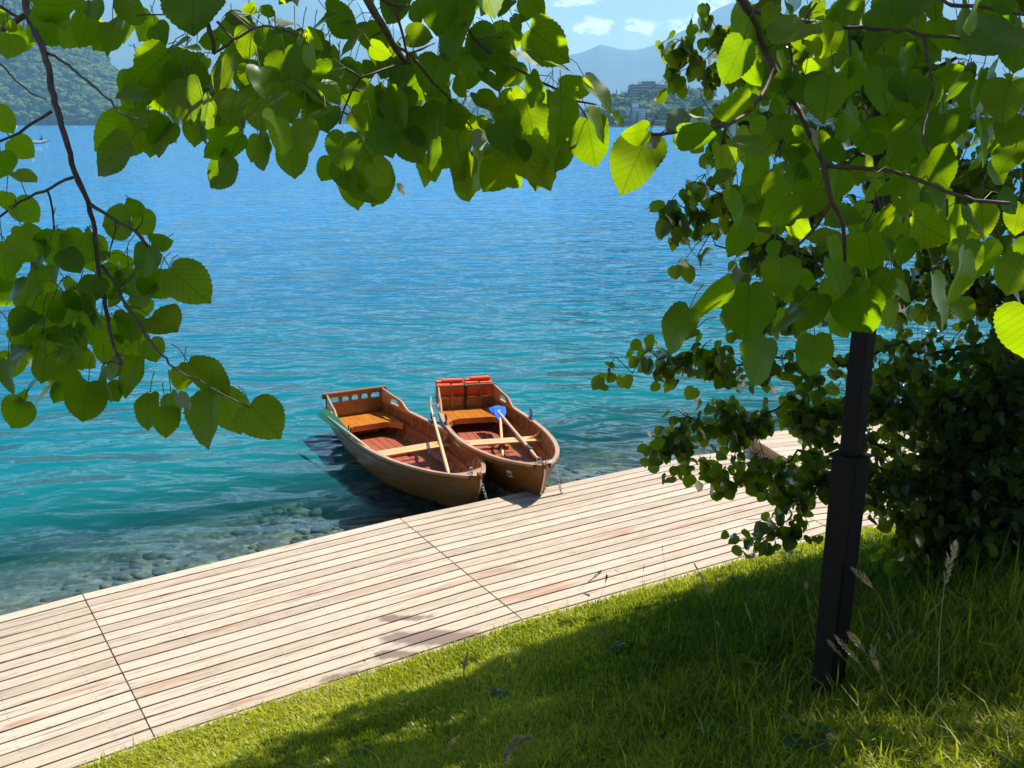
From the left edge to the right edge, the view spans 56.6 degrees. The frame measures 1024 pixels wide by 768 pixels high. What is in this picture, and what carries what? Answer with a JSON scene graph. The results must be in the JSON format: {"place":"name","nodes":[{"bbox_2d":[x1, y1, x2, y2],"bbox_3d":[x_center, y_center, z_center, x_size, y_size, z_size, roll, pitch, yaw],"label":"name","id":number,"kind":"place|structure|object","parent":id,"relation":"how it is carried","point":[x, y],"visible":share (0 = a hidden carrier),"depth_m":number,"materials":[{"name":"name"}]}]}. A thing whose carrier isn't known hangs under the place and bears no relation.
{"place":"outdoors","nodes":[
{"label":"outdoors","id":0,"kind":"place"},
{"bbox_2d":[6,64,98,124],"bbox_3d":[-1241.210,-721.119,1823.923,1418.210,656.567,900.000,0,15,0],"label":"hills","id":1,"kind":"structure","parent":0,"point":[88,122],"depth_m":1453.15,"materials":[{"name":"green plant"}]},
{"bbox_2d":[48,110,54,124],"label":"conifer tree","id":2,"kind":"object","parent":1,"relation":"on","point":[50,120],"visible":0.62,"depth_m":1444.48,"materials":[{"name":"green plant"}]},
{"bbox_2d":[0,0,120,121],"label":"forest","id":3,"kind":"object","parent":1,"relation":"on","point":[78,96],"visible":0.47,"depth_m":1519.29,"materials":[{"name":"green plant"}]},
{"bbox_2d":[70,0,534,106],"bbox_3d":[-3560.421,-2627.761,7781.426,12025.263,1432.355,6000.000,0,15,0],"label":"mountains","id":4,"kind":"structure","parent":0,"point":[122,56],"depth_m":6469.78,"materials":[{"name":"blue stone"}]},
{"bbox_2d":[172,103,493,123],"bbox_3d":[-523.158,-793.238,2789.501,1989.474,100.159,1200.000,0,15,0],"label":"hills","id":5,"kind":"structure","parent":0,"point":[343,121],"depth_m":2260.20,"materials":[{"name":"green plant"}]},
{"bbox_2d":[147,95,599,121],"bbox_3d":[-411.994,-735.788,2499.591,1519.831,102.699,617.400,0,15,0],"label":"forest","id":6,"kind":"object","parent":5,"relation":"on","point":[470,106],"visible":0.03,"depth_m":2417.89,"materials":[{"name":"green plant"}]},
{"bbox_2d":[0,395,901,702],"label":"lake bed","id":7,"kind":"object","parent":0,"point":[176,525],"visible":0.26,"depth_m":13.90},
{"bbox_2d":[0,428,787,657],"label":"lake bed stones","id":8,"kind":"object","parent":7,"relation":"on","point":[302,510],"visible":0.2,"depth_m":12.91,"materials":[{"name":"stone"}]},
{"bbox_2d":[0,450,901,767],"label":"boardwalk","id":9,"kind":"structure","parent":7,"relation":"on","point":[80,676],"depth_m":9.21,"materials":[{"name":"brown wood"}]},
{"bbox_2d":[0,124,1020,586],"bbox_3d":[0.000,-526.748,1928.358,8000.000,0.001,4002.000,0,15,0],"label":"lake water","id":10,"kind":"structure","parent":0,"point":[542,304],"depth_m":25.84,"materials":[{"name":"blue liquid"}]},
{"bbox_2d":[13,111,27,124],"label":"broadleaf tree","id":11,"kind":"object","parent":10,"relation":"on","point":[20,115],"visible":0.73,"depth_m":1435.55,"materials":[{"name":"green plant"}]},
{"bbox_2d":[26,111,40,124],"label":"broadleaf tree","id":12,"kind":"object","parent":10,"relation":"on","point":[32,115],"visible":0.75,"depth_m":1425.88,"materials":[{"name":"green plant"}]},
{"bbox_2d":[33,141,44,143],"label":"paddle board","id":13,"kind":"object","parent":10,"relation":"on","point":[39,142],"visible":0.59,"depth_m":221.54,"materials":[{"name":"white paint"}]},
{"bbox_2d":[39,114,47,124],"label":"broadleaf tree","id":14,"kind":"object","parent":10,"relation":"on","point":[44,121],"visible":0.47,"depth_m":1438.84,"materials":[{"name":"green plant"}]},
{"bbox_2d":[52,111,67,122],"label":"broadleaf tree","id":15,"kind":"object","parent":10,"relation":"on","point":[64,113],"visible":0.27,"depth_m":1430.59,"materials":[{"name":"green plant"}]},
{"bbox_2d":[63,113,75,124],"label":"broadleaf tree","id":16,"kind":"object","parent":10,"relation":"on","point":[68,118],"visible":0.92,"depth_m":1433.67,"materials":[{"name":"green plant"}]},
{"bbox_2d":[77,117,87,123],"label":"broadleaf tree","id":17,"kind":"object","parent":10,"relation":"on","point":[82,120],"visible":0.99,"depth_m":1433.42,"materials":[{"name":"green plant"}]},
{"bbox_2d":[321,385,485,506],"bbox_3d":[-1.484,0.961,13.699,1.393,0.791,4.579,-8,16,-28],"label":"rowing boat","id":18,"kind":"object","parent":10,"relation":"on","point":[386,457],"visible":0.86,"depth_m":14.00,"materials":[{"name":"brown wood"}]},
{"bbox_2d":[317,408,368,446],"bbox_3d":[-2.358,0.709,13.806,0.133,0.206,2.160,-10,18,-32],"label":"oar","id":19,"kind":"object","parent":18,"relation":"on","point":[328,417],"visible":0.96,"depth_m":14.21,"materials":[{"name":"green wood"}]},
{"bbox_2d":[352,431,362,435],"bbox_3d":[-2.561,0.717,15.217,0.278,0.201,0.208,-10,17,-33],"label":"life vest","id":20,"kind":"object","parent":18,"relation":"in","point":[357,433],"visible":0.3,"depth_m":15.20,"materials":[{"name":"fabric"}]},
{"bbox_2d":[362,428,378,433],"bbox_3d":[-2.309,0.676,15.375,0.278,0.201,0.208,-6,16,-22],"label":"life vest","id":21,"kind":"object","parent":18,"relation":"in","point":[372,431],"visible":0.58,"depth_m":15.31,"materials":[{"name":"fabric"}]},
{"bbox_2d":[429,397,449,472],"bbox_3d":[-1.075,0.721,13.742,0.074,0.159,3.632,-2,16,-8],"label":"oar","id":22,"kind":"object","parent":18,"relation":"in","point":[440,443],"visible":0.98,"depth_m":13.32,"materials":[{"name":"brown wood"}]},
{"bbox_2d":[482,484,487,499],"bbox_3d":[-0.255,1.604,11.809,0.266,0.741,0.076,3,16,12],"label":"mooring chain","id":23,"kind":"object","parent":18,"relation":"hanging from","point":[484,493],"visible":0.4,"depth_m":11.77,"materials":[{"name":"metal"}]},
{"bbox_2d":[435,381,559,495],"bbox_3d":[-0.217,0.809,13.915,1.393,0.821,4.815,-3,13,-15],"label":"rowing boat","id":24,"kind":"object","parent":10,"relation":"on","point":[517,468],"visible":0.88,"depth_m":14.20,"materials":[{"name":"brown wood"}]},
{"bbox_2d":[435,378,463,398],"bbox_3d":[-1.040,0.138,15.951,0.478,0.435,0.228,-3,13,-15],"label":"life vest","id":25,"kind":"object","parent":24,"relation":"on","point":[456,391],"visible":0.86,"depth_m":15.89,"materials":[{"name":"fabric"}]},
{"bbox_2d":[464,375,492,395],"bbox_3d":[-0.574,0.106,16.061,0.468,0.456,0.228,-3,13,-16],"label":"life vest","id":26,"kind":"object","parent":24,"relation":"on","point":[475,380],"visible":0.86,"depth_m":15.99,"materials":[{"name":"fabric"}]},
{"bbox_2d":[494,406,505,456],"bbox_3d":[-0.194,0.699,14.411,0.202,0.224,1.827,0,15,0],"label":"oar","id":27,"kind":"object","parent":24,"relation":"in","point":[500,419],"visible":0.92,"depth_m":14.62,"materials":[{"name":"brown wood"}]},
{"bbox_2d":[489,405,538,459],"bbox_3d":[0.027,0.705,14.189,0.193,0.101,2.440,-4,16,-15],"label":"oar","id":28,"kind":"object","parent":24,"relation":"in","point":[501,414],"visible":0.98,"depth_m":14.12,"materials":[{"name":"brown wood"}]},
{"bbox_2d":[539,460,562,493],"bbox_3d":[0.536,1.381,11.913,0.420,0.886,0.103,0,15,0],"label":"mooring chain","id":29,"kind":"object","parent":24,"relation":"hanging from","point":[554,462],"visible":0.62,"depth_m":11.87,"materials":[{"name":"metal"}]},
{"bbox_2d":[353,0,735,54],"label":"sky","id":30,"kind":"structure","parent":0,"point":[586,24],"materials":[{"name":"blue"}]},
{"bbox_2d":[75,520,1023,767],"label":"lawn","id":31,"kind":"structure","parent":0,"point":[541,644],"depth_m":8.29,"materials":[{"name":"plant"}]},
{"bbox_2d":[349,744,370,756],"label":"weed","id":32,"kind":"object","parent":31,"relation":"on","point":[366,746],"visible":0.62,"depth_m":5.74,"materials":[{"name":"green plant"}]},
{"bbox_2d":[440,735,459,766],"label":"grass stem","id":33,"kind":"object","parent":31,"relation":"on","point":[452,741],"visible":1,"depth_m":5.10,"materials":[{"name":"plant"}]},
{"bbox_2d":[462,651,467,673],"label":"grass stem","id":34,"kind":"object","parent":31,"relation":"on","point":[465,659],"visible":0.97,"depth_m":7.45,"materials":[{"name":"plant"}]},
{"bbox_2d":[487,686,509,701],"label":"weed","id":35,"kind":"object","parent":31,"relation":"on","point":[493,691],"visible":0.69,"depth_m":6.66,"materials":[{"name":"green plant"}]},
{"bbox_2d":[501,733,531,766],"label":"grass stem","id":36,"kind":"object","parent":31,"relation":"on","point":[513,744],"visible":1,"depth_m":4.86,"materials":[{"name":"plant"}]},
{"bbox_2d":[586,570,601,583],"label":"grass stem","id":37,"kind":"object","parent":31,"relation":"on","point":[598,572],"visible":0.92,"depth_m":9.41,"materials":[{"name":"beige plant"}]},
{"bbox_2d":[608,640,627,652],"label":"weed","id":38,"kind":"object","parent":31,"relation":"on","point":[616,645],"visible":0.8,"depth_m":7.14,"materials":[{"name":"green plant"}]},
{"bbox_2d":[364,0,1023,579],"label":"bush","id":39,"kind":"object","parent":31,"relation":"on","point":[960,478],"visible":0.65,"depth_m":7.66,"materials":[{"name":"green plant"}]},
{"bbox_2d":[0,0,348,449],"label":"linden branch","id":40,"kind":"object","parent":39,"relation":"attached to","point":[53,331],"visible":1,"depth_m":2.27,"materials":[{"name":"green plant"}]},
{"bbox_2d":[57,0,668,210],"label":"linden branch","id":41,"kind":"object","parent":39,"relation":"attached to","point":[536,134],"visible":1,"depth_m":2.21,"materials":[{"name":"green plant"}]},
{"bbox_2d":[651,0,1023,386],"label":"linden branch","id":42,"kind":"object","parent":39,"relation":"attached to","point":[912,137],"visible":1,"depth_m":2.26,"materials":[{"name":"green plant"}]},
{"bbox_2d":[692,723,714,742],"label":"weed","id":43,"kind":"object","parent":31,"relation":"on","point":[711,728],"visible":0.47,"depth_m":4.83,"materials":[{"name":"green plant"}]},
{"bbox_2d":[694,563,717,649],"bbox_3d":[1.254,1.485,6.115,0.202,0.716,0.039,5,16,17],"label":"grass stem","id":44,"kind":"object","parent":31,"relation":"on","point":[707,590],"visible":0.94,"depth_m":6.08,"materials":[{"name":"plant"}]},
{"bbox_2d":[728,575,740,584],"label":"weed","id":45,"kind":"object","parent":31,"relation":"on","point":[734,578],"visible":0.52,"depth_m":9.16,"materials":[{"name":"green plant"}]},
{"bbox_2d":[744,602,753,631],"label":"grass stem","id":46,"kind":"object","parent":31,"relation":"on","point":[747,610],"visible":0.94,"depth_m":6.40,"materials":[{"name":"plant"}]},
{"bbox_2d":[781,551,801,558],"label":"weed","id":47,"kind":"object","parent":31,"relation":"on","point":[791,552],"visible":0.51,"depth_m":9.88,"materials":[{"name":"green plant"}]},
{"bbox_2d":[781,711,832,754],"bbox_3d":[1.350,1.664,4.393,0.235,0.202,0.295,-14,20,-40],"label":"weed","id":48,"kind":"object","parent":31,"relation":"on","point":[788,739],"visible":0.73,"depth_m":4.38,"materials":[{"name":"green plant"}]},
{"bbox_2d":[804,582,815,639],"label":"grass stem","id":49,"kind":"object","parent":31,"relation":"on","point":[806,585],"visible":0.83,"depth_m":5.10,"materials":[{"name":"plant"}]},
{"bbox_2d":[827,640,871,687],"bbox_3d":[1.755,1.466,4.857,0.328,0.361,0.031,0,15,0],"label":"grass stem","id":50,"kind":"object","parent":31,"relation":"on","point":[830,643],"visible":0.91,"depth_m":4.83,"materials":[{"name":"plant"}]},
{"bbox_2d":[811,107,890,698],"bbox_3d":[1.678,-0.444,4.476,0.156,4.941,0.156,-13,20,-39],"label":"metal post","id":51,"kind":"object","parent":31,"relation":"on","point":[848,478],"visible":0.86,"depth_m":4.73,"materials":[{"name":"paint"}]},
{"bbox_2d":[811,559,842,693],"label":"service door","id":52,"kind":"structure","parent":51,"relation":"in","point":[832,571],"depth_m":4.89,"materials":[{"name":"paint"}]},
{"bbox_2d":[834,634,881,693],"bbox_3d":[1.738,1.428,4.702,0.334,0.425,0.036,0,15,0],"label":"grass stem","id":53,"kind":"object","parent":31,"relation":"on","point":[846,648],"visible":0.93,"depth_m":4.68,"materials":[{"name":"plant"}]},
{"bbox_2d":[847,632,891,692],"bbox_3d":[1.802,1.419,4.744,0.306,0.420,0.040,0,15,0],"label":"grass stem","id":54,"kind":"object","parent":31,"relation":"on","point":[852,637],"visible":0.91,"depth_m":4.71,"materials":[{"name":"plant"}]},
{"bbox_2d":[869,644,897,706],"bbox_3d":[1.811,1.431,4.576,0.221,0.407,0.042,0,15,0],"label":"grass stem","id":55,"kind":"object","parent":31,"relation":"on","point":[872,655],"visible":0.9,"depth_m":4.55,"materials":[{"name":"plant"}]},
{"bbox_2d":[887,632,895,676],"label":"grass stem","id":56,"kind":"object","parent":31,"relation":"on","point":[889,638],"visible":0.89,"depth_m":4.90,"materials":[{"name":"plant"}]},
{"bbox_2d":[907,629,916,637],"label":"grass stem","id":57,"kind":"object","parent":31,"relation":"on","point":[913,633],"visible":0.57,"depth_m":5.34,"materials":[{"name":"plant"}]},
{"bbox_2d":[936,540,958,742],"bbox_3d":[1.809,1.125,3.969,0.056,0.985,0.160,0,15,0],"label":"grass stem","id":58,"kind":"object","parent":31,"relation":"on","point":[953,552],"visible":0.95,"depth_m":3.93,"materials":[{"name":"plant"}]},
{"bbox_2d":[952,606,992,629],"bbox_3d":[2.613,1.393,5.420,0.250,0.193,0.256,-12,19,-36],"label":"weed","id":59,"kind":"object","parent":31,"relation":"on","point":[963,608],"visible":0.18,"depth_m":5.48,"materials":[{"name":"green plant"}]},
{"bbox_2d":[972,557,993,567],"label":"weed","id":60,"kind":"object","parent":31,"relation":"on","point":[981,560],"visible":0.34,"depth_m":7.45,"materials":[{"name":"green plant"}]},
{"bbox_2d":[608,100,839,126],"bbox_3d":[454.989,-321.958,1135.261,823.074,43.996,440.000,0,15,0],"label":"hills","id":61,"kind":"structure","parent":0,"point":[614,124],"depth_m":953.57,"materials":[{"name":"green plant"}]},
{"bbox_2d":[625,102,644,120],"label":"white hotel","id":62,"kind":"structure","parent":61,"relation":"on","point":[638,110],"depth_m":947.89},
{"bbox_2d":[639,101,654,107],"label":"broadleaf tree","id":63,"kind":"object","parent":61,"relation":"on","point":[642,104],"visible":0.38,"depth_m":987.17,"materials":[{"name":"green plant"}]},
{"bbox_2d":[627,78,667,97],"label":"terraced hotel","id":64,"kind":"structure","parent":61,"relation":"on","point":[644,86],"depth_m":1078.91,"materials":[{"name":"concrete"}]},
{"bbox_2d":[647,117,657,123],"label":"broadleaf tree","id":65,"kind":"object","parent":61,"relation":"on","point":[650,120],"visible":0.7,"depth_m":938.64,"materials":[{"name":"green plant"}]},
{"bbox_2d":[674,101,690,108],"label":"broadleaf tree","id":66,"kind":"object","parent":61,"relation":"on","point":[683,104],"visible":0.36,"depth_m":991.76,"materials":[{"name":"green plant"}]},
{"bbox_2d":[683,106,692,111],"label":"broadleaf tree","id":67,"kind":"object","parent":61,"relation":"on","point":[688,108],"visible":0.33,"depth_m":980.48,"materials":[{"name":"green plant"}]},
{"bbox_2d":[578,84,1023,123],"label":"forest","id":68,"kind":"object","parent":61,"relation":"on","point":[693,97],"visible":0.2,"depth_m":1009.97,"materials":[{"name":"green plant"}]},
{"bbox_2d":[468,0,1023,108],"bbox_3d":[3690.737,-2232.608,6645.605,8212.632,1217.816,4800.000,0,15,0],"label":"mountains","id":69,"kind":"structure","parent":0,"point":[612,69],"depth_m":5773.29,"materials":[{"name":"blue stone"}]},
{"bbox_2d":[749,423,918,471],"bbox_3d":[7.638,0.726,13.819,8.500,0.223,1.712,-4,16,-15],"label":"bench","id":70,"kind":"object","parent":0,"point":[785,443],"depth_m":13.04,"materials":[{"name":"beige wood"}]}
]}

